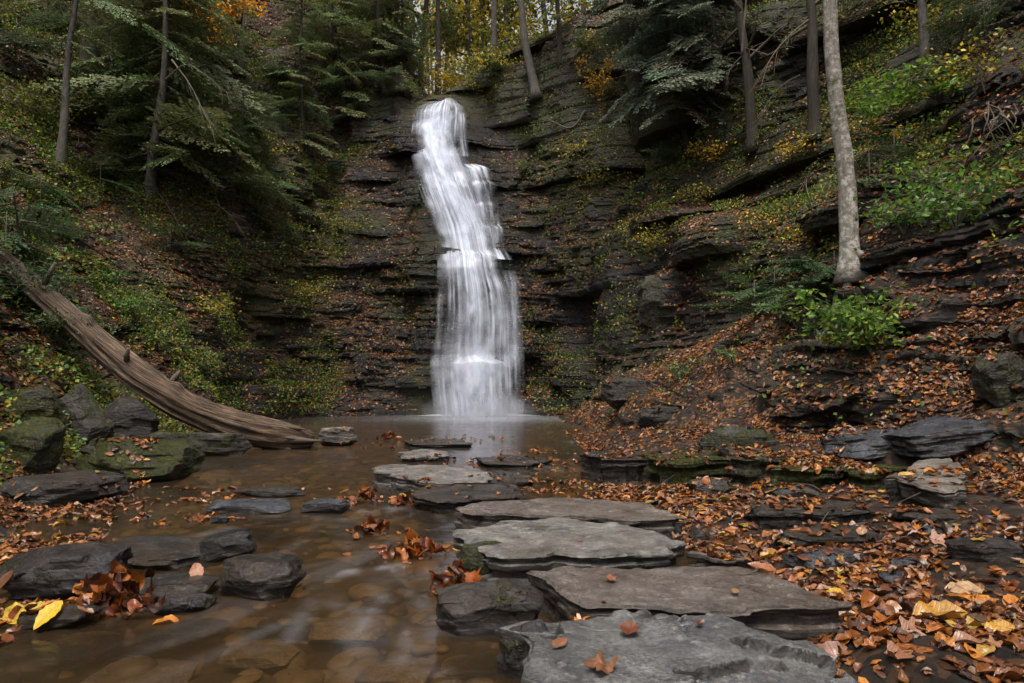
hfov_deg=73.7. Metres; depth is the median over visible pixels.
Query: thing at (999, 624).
fallen leaf
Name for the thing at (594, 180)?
shrub
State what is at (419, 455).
stepping stone
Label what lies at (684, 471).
rock
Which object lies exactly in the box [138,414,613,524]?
water
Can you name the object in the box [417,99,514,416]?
waterfall
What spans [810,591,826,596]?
fallen leaf
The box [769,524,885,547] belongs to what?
rock
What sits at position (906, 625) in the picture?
fallen leaf
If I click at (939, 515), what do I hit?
rock
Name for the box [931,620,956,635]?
fallen leaf
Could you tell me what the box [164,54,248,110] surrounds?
dead branch
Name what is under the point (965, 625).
fallen leaf
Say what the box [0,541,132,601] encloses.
boulder
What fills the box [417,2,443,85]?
broadleaf tree
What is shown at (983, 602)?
fallen leaf
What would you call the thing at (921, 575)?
fallen leaf
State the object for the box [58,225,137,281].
dead branch
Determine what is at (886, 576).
rock
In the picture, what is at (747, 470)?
rock
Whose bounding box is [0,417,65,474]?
boulder
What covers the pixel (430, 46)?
broadleaf tree
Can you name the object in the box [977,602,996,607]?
fallen leaf
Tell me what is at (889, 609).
fallen leaf
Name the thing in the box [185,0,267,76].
broadleaf tree
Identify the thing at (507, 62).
shrub
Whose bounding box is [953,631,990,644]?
fallen leaf
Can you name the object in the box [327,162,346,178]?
hemlock seedling
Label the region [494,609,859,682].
stepping stone
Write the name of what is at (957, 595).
fallen leaf
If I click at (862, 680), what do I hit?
fallen leaf
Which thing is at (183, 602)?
rock
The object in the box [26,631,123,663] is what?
sunken stone
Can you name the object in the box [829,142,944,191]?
hemlock seedling
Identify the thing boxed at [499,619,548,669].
rock
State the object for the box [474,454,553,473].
stepping stone
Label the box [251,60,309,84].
hemlock seedling
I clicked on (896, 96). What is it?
shrub
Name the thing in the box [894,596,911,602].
fallen leaf
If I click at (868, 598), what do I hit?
fallen leaf
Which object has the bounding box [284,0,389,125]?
hemlock tree
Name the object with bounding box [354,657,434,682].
sunken stone
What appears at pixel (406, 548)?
leaf clump
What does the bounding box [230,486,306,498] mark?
rock
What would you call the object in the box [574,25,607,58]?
shrub
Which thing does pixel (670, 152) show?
hemlock seedling
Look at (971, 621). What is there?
fallen leaf
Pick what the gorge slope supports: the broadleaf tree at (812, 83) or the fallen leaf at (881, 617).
the broadleaf tree at (812, 83)
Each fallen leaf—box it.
[0,602,25,624]
[0,633,14,642]
[0,634,13,642]
[24,603,37,611]
[25,601,44,610]
[33,600,62,629]
[39,600,63,608]
[152,614,178,624]
[189,563,203,575]
[552,637,566,646]
[570,613,589,619]
[583,650,618,674]
[606,574,615,580]
[620,621,639,634]
[696,618,703,624]
[747,561,776,571]
[807,637,819,643]
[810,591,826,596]
[816,567,833,570]
[816,641,847,667]
[820,633,833,642]
[826,588,843,593]
[826,592,844,600]
[830,582,840,587]
[834,629,860,640]
[834,668,847,676]
[837,645,841,663]
[838,628,844,633]
[839,609,860,620]
[839,635,853,644]
[841,617,867,632]
[842,596,853,601]
[853,636,865,647]
[856,612,878,620]
[858,607,883,615]
[858,676,868,682]
[860,574,876,581]
[860,589,879,608]
[867,626,889,636]
[869,635,886,642]
[871,635,881,642]
[873,611,893,624]
[874,595,887,603]
[876,603,895,615]
[879,582,898,586]
[880,597,897,602]
[883,625,908,634]
[884,640,916,660]
[885,600,901,615]
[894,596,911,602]
[896,643,911,648]
[897,634,912,642]
[898,472,914,475]
[899,601,914,612]
[899,615,925,638]
[902,523,912,530]
[902,593,918,599]
[906,569,918,576]
[909,567,927,580]
[910,644,933,653]
[912,576,927,584]
[912,597,926,603]
[912,600,967,617]
[915,618,926,626]
[920,612,945,620]
[926,621,945,632]
[929,529,945,544]
[930,595,946,600]
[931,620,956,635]
[934,594,949,601]
[934,633,955,650]
[935,661,965,671]
[940,654,971,665]
[944,580,982,593]
[945,620,978,629]
[946,593,965,599]
[946,624,970,628]
[947,618,965,624]
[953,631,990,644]
[954,623,976,633]
[954,642,975,652]
[961,592,989,600]
[964,642,980,657]
[964,666,985,675]
[966,613,987,622]
[966,616,984,626]
[975,598,991,605]
[975,655,1003,665]
[976,642,995,656]
[976,662,994,675]
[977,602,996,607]
[982,634,1002,647]
[984,618,1014,633]
[986,673,1005,682]
[994,666,1023,679]
[996,632,1021,650]
[997,663,1015,666]
[1002,594,1019,604]
[1002,599,1019,607]
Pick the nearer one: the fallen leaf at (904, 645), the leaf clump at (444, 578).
the fallen leaf at (904, 645)
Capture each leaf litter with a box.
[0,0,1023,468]
[0,223,1023,485]
[0,303,1023,682]
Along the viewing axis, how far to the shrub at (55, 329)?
9.89 m
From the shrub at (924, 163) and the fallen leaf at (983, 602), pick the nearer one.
the fallen leaf at (983, 602)
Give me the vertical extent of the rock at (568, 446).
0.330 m
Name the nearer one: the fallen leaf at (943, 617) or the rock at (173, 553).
the fallen leaf at (943, 617)
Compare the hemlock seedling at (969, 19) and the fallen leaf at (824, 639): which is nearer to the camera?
the fallen leaf at (824, 639)
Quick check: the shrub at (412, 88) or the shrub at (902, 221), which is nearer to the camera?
the shrub at (902, 221)
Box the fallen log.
[0,245,321,450]
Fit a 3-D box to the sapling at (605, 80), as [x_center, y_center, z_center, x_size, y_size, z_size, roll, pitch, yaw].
[3.038,-8.761,22.666,2.106,2.912,1.868,0,-3,0]
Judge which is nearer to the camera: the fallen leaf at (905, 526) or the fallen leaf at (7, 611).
the fallen leaf at (7, 611)
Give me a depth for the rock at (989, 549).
3.35 m
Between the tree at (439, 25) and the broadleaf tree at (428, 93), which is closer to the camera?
the tree at (439, 25)
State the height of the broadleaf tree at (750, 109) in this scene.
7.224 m
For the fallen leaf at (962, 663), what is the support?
on the stream bed
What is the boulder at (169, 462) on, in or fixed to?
on the stream bed
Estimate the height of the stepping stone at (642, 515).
0.207 m
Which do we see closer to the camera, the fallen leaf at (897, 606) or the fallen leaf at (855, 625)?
the fallen leaf at (855, 625)
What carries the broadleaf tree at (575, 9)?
on the gorge slope
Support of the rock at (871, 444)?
on the stream bed
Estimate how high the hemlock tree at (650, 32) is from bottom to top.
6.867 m
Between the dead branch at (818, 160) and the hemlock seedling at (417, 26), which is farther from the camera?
the hemlock seedling at (417, 26)
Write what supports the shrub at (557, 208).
on the gorge slope
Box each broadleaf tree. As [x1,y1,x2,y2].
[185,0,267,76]
[399,0,532,77]
[409,0,460,96]
[412,10,459,95]
[413,0,516,95]
[416,0,473,94]
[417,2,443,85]
[418,0,502,83]
[421,0,566,51]
[422,0,538,69]
[424,1,511,93]
[432,0,538,57]
[443,0,585,72]
[446,2,487,65]
[456,0,533,44]
[459,0,592,44]
[511,0,592,27]
[518,0,543,102]
[564,0,598,13]
[705,0,817,155]
[733,0,867,144]
[851,0,933,113]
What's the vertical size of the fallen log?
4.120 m
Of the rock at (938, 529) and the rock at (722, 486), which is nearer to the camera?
the rock at (938, 529)
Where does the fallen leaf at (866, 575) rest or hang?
on the leaf litter at (852, 571)
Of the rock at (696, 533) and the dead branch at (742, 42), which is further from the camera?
the dead branch at (742, 42)
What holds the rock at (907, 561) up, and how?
on the stream bed
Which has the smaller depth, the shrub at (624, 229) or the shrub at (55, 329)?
the shrub at (55, 329)
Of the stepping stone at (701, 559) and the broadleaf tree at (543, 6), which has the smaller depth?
the stepping stone at (701, 559)
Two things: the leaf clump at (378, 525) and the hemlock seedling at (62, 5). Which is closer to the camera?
the leaf clump at (378, 525)
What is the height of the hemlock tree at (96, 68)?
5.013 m
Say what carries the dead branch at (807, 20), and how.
on the gorge slope
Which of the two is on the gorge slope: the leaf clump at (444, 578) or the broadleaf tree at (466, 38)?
the broadleaf tree at (466, 38)
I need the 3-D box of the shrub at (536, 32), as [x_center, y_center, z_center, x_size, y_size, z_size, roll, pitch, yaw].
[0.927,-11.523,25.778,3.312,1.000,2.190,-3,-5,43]
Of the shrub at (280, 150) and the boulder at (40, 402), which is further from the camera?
the shrub at (280, 150)
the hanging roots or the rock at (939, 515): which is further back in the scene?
the hanging roots
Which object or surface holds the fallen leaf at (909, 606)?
on the fallen leaf
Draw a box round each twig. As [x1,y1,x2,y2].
[726,569,756,574]
[876,537,902,542]
[894,483,938,504]
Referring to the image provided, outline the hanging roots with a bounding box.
[957,101,1023,179]
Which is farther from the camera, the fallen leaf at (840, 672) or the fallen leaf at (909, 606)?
the fallen leaf at (909, 606)
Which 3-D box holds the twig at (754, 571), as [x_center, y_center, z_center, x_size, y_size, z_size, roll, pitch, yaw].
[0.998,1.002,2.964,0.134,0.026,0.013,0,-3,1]
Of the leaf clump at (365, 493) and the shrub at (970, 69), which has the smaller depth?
the leaf clump at (365, 493)
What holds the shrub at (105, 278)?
on the gorge slope
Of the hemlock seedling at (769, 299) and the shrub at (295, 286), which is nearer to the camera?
the hemlock seedling at (769, 299)
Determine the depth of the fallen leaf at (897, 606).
2.76 m
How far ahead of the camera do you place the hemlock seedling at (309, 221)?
22.37 m
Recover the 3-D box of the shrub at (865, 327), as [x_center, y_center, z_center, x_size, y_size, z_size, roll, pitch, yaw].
[3.907,-0.245,7.502,2.060,0.838,1.446,2,-4,-37]
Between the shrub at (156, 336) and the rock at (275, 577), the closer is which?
the rock at (275, 577)
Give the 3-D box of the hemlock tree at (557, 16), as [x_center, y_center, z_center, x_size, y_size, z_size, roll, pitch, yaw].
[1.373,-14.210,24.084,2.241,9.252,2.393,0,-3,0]
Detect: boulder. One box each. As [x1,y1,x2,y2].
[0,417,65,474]
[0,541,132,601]
[1,388,65,431]
[59,382,114,446]
[70,438,204,487]
[103,397,159,438]
[435,578,543,642]
[600,376,648,410]
[635,274,669,327]
[884,458,968,509]
[970,352,1023,407]
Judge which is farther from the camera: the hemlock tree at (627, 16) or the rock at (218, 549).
the hemlock tree at (627, 16)
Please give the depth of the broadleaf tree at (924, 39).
11.44 m
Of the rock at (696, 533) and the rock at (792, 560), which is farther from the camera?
the rock at (696, 533)
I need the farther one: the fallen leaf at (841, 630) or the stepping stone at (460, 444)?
the stepping stone at (460, 444)
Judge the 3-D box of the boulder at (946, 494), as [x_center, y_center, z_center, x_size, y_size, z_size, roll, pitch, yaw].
[3.064,1.103,5.020,0.500,0.372,1.572,-2,-4,35]
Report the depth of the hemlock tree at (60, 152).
15.06 m
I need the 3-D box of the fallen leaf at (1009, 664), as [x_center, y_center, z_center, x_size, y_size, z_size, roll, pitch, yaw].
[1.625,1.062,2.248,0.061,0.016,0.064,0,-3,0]
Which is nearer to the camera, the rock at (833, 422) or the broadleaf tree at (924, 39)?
the rock at (833, 422)
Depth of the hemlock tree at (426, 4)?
31.81 m
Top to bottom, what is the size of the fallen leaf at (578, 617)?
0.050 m
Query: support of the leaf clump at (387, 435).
on the water
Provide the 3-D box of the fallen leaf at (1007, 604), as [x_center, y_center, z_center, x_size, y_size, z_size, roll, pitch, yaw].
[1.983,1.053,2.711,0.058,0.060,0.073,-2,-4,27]
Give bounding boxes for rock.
[1,470,130,507]
[9,603,104,631]
[109,536,213,571]
[122,572,218,598]
[148,431,252,457]
[154,590,216,615]
[200,528,256,565]
[205,499,290,515]
[209,515,228,523]
[219,553,306,602]
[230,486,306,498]
[300,498,350,515]
[318,427,357,446]
[461,541,501,579]
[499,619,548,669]
[554,441,584,457]
[578,451,654,485]
[637,405,680,428]
[640,450,730,484]
[685,478,736,493]
[686,525,709,563]
[699,425,780,449]
[718,447,793,483]
[743,503,837,520]
[748,498,877,529]
[763,486,819,497]
[769,453,850,489]
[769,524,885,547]
[782,546,862,571]
[821,427,899,460]
[828,411,865,428]
[840,459,909,490]
[850,601,888,616]
[877,571,916,584]
[880,415,995,457]
[889,557,918,565]
[891,508,965,522]
[906,523,951,533]
[944,536,1023,561]
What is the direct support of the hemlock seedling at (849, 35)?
on the gorge slope
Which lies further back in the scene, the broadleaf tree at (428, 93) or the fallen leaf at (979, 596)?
the broadleaf tree at (428, 93)
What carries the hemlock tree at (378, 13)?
on the gorge slope
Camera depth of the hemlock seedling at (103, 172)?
16.19 m
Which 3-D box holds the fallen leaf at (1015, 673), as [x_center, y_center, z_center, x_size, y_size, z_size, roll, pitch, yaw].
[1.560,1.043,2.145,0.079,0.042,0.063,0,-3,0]
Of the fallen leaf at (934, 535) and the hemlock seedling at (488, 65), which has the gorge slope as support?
the hemlock seedling at (488, 65)
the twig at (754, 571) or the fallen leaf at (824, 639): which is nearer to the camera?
the fallen leaf at (824, 639)
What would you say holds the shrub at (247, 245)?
on the gorge slope
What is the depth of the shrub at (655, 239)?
16.43 m
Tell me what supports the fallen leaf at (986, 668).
on the stream bed
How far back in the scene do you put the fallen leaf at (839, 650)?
2.40 m
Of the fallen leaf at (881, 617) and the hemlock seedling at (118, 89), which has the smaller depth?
the fallen leaf at (881, 617)
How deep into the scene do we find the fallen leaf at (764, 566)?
3.03 m
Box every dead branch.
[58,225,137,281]
[157,190,183,232]
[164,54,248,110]
[171,59,217,143]
[205,194,243,234]
[545,110,585,128]
[720,40,769,86]
[741,0,746,54]
[751,19,808,89]
[752,75,799,137]
[768,199,835,237]
[782,153,834,201]
[810,149,869,197]
[903,51,956,90]
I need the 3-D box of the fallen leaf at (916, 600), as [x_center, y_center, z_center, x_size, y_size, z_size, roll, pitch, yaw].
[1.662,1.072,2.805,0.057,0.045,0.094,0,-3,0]
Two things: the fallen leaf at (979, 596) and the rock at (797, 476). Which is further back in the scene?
the rock at (797, 476)
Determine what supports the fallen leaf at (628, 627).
on the stepping stone at (666, 648)
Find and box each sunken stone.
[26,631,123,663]
[81,659,199,682]
[157,618,229,639]
[217,639,299,668]
[308,616,387,642]
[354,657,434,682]
[441,655,498,677]
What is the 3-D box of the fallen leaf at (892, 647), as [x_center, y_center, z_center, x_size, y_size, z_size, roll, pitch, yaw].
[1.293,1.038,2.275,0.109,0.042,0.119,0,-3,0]
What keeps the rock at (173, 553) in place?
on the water
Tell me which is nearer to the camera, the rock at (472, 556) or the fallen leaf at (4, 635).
the fallen leaf at (4, 635)
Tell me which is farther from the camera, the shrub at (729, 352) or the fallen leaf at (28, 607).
the shrub at (729, 352)
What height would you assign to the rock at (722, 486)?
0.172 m
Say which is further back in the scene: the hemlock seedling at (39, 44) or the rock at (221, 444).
the hemlock seedling at (39, 44)
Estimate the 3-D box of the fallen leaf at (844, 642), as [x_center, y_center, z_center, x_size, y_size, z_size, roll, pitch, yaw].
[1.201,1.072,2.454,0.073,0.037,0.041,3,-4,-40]
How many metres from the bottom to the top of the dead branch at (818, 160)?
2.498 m
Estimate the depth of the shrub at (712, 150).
16.81 m
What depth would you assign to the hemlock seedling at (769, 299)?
11.13 m
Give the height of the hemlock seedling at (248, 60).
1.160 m
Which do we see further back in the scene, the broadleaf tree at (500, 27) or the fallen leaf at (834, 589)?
the broadleaf tree at (500, 27)
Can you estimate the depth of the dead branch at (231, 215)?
17.44 m
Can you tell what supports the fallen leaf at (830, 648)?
on the leaf litter at (852, 571)
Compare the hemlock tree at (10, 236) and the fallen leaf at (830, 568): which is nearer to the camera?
the fallen leaf at (830, 568)
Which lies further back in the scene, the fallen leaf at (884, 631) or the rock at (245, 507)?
the rock at (245, 507)
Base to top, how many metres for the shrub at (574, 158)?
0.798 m
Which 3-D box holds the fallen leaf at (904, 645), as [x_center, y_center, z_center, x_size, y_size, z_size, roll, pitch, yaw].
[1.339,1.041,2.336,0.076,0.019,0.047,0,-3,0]
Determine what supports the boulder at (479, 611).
on the water
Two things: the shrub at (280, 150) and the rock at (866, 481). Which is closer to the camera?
the rock at (866, 481)
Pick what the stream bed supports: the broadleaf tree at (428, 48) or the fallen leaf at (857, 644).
the fallen leaf at (857, 644)
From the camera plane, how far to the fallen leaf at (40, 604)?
2.95 m
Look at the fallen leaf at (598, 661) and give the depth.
1.98 m
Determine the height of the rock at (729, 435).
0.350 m
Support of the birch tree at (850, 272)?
on the gorge slope
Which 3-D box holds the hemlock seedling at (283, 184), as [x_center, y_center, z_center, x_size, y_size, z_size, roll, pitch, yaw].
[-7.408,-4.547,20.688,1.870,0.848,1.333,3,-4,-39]
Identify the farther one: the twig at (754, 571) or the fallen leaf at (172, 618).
the twig at (754, 571)
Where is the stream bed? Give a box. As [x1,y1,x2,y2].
[0,415,1023,682]
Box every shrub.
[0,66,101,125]
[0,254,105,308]
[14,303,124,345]
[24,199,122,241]
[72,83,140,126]
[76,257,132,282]
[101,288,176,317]
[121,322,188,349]
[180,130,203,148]
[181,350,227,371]
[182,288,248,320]
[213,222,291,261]
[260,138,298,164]
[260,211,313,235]
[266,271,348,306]
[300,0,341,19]
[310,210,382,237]
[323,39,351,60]
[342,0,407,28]
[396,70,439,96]
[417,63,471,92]
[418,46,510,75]
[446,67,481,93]
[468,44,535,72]
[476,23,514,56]
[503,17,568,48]
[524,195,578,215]
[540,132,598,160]
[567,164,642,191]
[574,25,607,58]
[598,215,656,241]
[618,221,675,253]
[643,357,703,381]
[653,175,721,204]
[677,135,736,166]
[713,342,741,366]
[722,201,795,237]
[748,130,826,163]
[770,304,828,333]
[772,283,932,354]
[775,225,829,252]
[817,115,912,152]
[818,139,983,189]
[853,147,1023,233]
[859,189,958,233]
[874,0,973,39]
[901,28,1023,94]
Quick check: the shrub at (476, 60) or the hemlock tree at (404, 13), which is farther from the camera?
the hemlock tree at (404, 13)
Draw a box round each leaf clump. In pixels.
[8,558,165,625]
[338,486,383,505]
[353,515,389,533]
[374,529,443,565]
[376,430,401,439]
[388,490,418,508]
[429,559,481,592]
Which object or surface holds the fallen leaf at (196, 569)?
on the rock at (167, 583)
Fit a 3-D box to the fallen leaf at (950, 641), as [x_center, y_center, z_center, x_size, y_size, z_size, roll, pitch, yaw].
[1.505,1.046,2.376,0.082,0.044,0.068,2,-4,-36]
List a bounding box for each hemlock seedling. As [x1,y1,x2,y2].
[0,9,94,63]
[0,205,82,269]
[7,168,85,214]
[32,0,105,32]
[66,152,154,193]
[79,119,191,158]
[89,71,150,106]
[135,223,209,251]
[181,18,250,61]
[209,92,290,128]
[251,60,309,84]
[255,181,300,204]
[297,210,330,229]
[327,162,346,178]
[332,100,369,126]
[348,65,414,85]
[363,20,429,61]
[465,54,516,76]
[559,22,611,64]
[582,65,627,96]
[639,136,683,176]
[664,67,744,111]
[692,271,786,316]
[745,260,816,299]
[751,271,821,311]
[752,281,833,326]
[764,255,855,292]
[804,251,838,288]
[820,0,908,54]
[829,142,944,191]
[851,122,927,166]
[911,0,1023,70]
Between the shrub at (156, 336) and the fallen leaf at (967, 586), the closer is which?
the fallen leaf at (967, 586)
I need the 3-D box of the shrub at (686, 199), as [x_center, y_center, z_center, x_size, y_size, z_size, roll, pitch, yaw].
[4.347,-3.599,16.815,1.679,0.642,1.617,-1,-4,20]
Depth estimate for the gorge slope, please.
17.50 m
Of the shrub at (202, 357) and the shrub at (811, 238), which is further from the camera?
the shrub at (202, 357)
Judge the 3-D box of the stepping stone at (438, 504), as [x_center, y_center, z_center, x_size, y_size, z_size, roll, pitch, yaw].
[-0.364,1.300,5.539,0.918,0.199,0.843,0,-3,0]
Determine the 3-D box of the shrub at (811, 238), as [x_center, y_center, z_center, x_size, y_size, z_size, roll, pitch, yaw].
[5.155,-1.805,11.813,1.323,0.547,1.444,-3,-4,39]
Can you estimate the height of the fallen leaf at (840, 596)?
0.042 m
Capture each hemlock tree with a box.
[0,0,144,170]
[0,165,86,312]
[30,0,264,200]
[41,0,175,147]
[63,0,161,77]
[144,0,193,94]
[184,84,314,242]
[258,0,337,156]
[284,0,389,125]
[325,0,432,76]
[368,0,432,84]
[411,0,461,86]
[525,0,574,68]
[573,0,666,78]
[596,0,744,159]
[643,0,782,123]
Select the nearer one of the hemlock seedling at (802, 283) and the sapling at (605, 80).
the hemlock seedling at (802, 283)
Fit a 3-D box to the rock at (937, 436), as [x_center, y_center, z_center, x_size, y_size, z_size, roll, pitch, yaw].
[3.802,0.812,5.939,0.931,0.361,0.943,1,-3,-16]
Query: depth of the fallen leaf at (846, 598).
2.91 m
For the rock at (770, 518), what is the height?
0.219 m
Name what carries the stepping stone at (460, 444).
on the stream bed
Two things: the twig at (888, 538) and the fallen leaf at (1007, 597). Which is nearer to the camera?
the fallen leaf at (1007, 597)
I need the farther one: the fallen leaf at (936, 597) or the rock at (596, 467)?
the rock at (596, 467)
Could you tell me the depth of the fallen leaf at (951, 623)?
2.51 m
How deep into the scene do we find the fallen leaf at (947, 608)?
2.67 m
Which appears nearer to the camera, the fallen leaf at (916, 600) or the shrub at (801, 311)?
the fallen leaf at (916, 600)
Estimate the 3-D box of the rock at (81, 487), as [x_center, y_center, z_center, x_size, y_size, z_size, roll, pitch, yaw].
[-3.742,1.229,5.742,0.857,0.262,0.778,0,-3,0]
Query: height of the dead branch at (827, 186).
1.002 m
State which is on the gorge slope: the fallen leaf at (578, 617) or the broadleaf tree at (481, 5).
the broadleaf tree at (481, 5)
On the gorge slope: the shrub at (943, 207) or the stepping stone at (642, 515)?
the shrub at (943, 207)
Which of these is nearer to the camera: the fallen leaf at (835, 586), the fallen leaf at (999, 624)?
the fallen leaf at (999, 624)
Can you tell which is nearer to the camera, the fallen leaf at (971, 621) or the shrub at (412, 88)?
the fallen leaf at (971, 621)
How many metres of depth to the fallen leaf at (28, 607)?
2.91 m
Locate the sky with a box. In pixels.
[398,0,593,93]
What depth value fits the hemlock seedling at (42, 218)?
11.14 m
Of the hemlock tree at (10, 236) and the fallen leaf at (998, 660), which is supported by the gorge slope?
the hemlock tree at (10, 236)
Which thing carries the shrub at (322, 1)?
on the gorge slope
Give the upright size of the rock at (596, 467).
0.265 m
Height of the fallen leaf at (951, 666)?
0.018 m
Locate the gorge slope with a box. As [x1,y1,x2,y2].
[0,0,1023,481]
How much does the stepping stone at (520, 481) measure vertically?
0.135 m
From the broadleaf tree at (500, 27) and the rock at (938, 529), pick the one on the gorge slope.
the broadleaf tree at (500, 27)
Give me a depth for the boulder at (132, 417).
9.11 m
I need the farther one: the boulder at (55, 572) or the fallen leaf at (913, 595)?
the boulder at (55, 572)
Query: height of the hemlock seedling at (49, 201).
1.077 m
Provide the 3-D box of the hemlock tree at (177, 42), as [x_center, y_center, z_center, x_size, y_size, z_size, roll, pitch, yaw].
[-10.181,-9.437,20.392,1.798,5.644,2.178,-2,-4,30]
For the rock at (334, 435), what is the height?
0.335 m
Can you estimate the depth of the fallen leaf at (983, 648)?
2.34 m
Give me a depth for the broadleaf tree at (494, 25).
30.77 m
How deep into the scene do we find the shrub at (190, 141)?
19.11 m
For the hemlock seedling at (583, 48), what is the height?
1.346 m
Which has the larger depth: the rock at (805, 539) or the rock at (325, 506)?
the rock at (325, 506)
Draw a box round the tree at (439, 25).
[412,0,463,94]
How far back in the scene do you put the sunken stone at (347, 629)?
3.20 m
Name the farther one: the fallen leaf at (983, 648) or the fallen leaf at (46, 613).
the fallen leaf at (46, 613)
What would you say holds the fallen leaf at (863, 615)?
on the leaf litter at (852, 571)
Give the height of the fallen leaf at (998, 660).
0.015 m
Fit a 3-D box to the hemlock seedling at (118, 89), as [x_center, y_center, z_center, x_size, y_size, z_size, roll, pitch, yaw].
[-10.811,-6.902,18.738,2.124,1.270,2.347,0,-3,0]
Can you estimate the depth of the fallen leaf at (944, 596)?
2.83 m
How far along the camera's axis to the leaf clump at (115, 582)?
2.94 m
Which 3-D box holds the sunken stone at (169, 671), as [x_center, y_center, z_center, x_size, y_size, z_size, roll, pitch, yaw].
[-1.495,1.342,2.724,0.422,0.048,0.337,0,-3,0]
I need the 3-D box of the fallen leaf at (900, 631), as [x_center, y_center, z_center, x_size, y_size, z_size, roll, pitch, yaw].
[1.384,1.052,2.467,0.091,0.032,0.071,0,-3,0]
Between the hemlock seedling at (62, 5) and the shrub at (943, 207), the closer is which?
the shrub at (943, 207)
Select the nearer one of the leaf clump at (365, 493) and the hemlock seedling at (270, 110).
the leaf clump at (365, 493)
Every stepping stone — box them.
[371,464,492,496]
[396,449,450,464]
[403,438,472,451]
[412,483,523,523]
[452,517,686,587]
[455,498,684,540]
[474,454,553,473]
[487,469,536,493]
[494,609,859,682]
[527,566,852,640]
[686,547,758,570]
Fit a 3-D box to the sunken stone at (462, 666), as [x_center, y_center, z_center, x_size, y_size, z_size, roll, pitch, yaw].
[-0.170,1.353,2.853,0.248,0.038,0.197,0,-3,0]
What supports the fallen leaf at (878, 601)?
on the fallen leaf at (868, 598)
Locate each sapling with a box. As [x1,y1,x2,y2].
[572,41,624,116]
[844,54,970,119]
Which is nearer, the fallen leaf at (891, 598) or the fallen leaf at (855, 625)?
the fallen leaf at (855, 625)
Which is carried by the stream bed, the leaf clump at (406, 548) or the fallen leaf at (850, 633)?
the fallen leaf at (850, 633)
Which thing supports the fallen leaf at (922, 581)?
on the leaf litter at (852, 571)
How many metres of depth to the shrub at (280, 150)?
21.05 m
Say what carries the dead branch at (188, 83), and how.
on the gorge slope
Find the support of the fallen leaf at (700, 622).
on the stepping stone at (666, 648)
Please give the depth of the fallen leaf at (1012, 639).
2.37 m
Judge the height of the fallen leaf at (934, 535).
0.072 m
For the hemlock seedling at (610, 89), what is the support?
on the gorge slope
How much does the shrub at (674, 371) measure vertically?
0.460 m
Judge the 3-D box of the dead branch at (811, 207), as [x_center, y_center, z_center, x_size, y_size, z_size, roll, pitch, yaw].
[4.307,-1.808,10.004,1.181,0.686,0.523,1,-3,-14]
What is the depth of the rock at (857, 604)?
2.74 m
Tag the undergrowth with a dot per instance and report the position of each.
(86, 178)
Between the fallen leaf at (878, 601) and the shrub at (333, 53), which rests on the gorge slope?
the shrub at (333, 53)
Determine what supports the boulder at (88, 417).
on the stream bed
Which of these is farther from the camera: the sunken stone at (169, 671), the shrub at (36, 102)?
the shrub at (36, 102)
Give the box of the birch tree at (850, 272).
[814,0,868,335]
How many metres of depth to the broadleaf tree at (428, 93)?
45.12 m
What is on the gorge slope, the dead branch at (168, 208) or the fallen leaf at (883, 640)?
the dead branch at (168, 208)
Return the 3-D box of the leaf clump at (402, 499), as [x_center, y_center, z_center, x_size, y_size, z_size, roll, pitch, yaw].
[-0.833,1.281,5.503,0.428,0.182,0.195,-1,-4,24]
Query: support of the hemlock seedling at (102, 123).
on the gorge slope
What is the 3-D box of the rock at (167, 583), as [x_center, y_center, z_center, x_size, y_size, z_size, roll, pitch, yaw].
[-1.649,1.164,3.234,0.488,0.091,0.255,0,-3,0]
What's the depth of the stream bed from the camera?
4.37 m
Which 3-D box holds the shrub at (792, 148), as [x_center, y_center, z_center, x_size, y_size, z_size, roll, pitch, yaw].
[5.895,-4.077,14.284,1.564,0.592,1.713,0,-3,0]
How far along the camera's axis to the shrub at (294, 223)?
20.30 m
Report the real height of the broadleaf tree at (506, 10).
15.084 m
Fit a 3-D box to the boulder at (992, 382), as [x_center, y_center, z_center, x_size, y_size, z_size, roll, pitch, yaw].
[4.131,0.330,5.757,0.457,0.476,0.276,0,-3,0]
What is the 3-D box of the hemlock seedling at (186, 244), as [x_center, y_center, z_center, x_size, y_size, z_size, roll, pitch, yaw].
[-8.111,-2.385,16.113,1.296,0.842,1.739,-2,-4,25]
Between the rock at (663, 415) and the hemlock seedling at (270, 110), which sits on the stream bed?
the rock at (663, 415)
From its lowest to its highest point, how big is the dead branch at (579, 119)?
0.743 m
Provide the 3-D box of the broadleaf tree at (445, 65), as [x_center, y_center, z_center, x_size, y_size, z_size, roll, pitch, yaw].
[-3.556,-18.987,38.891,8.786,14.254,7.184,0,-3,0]
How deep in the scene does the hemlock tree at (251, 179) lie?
19.35 m
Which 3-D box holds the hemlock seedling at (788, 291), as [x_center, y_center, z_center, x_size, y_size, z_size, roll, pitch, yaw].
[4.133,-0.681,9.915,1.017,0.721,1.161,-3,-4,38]
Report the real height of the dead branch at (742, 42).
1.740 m
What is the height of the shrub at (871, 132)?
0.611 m
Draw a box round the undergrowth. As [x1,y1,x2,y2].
[0,0,1023,484]
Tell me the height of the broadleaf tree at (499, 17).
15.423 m

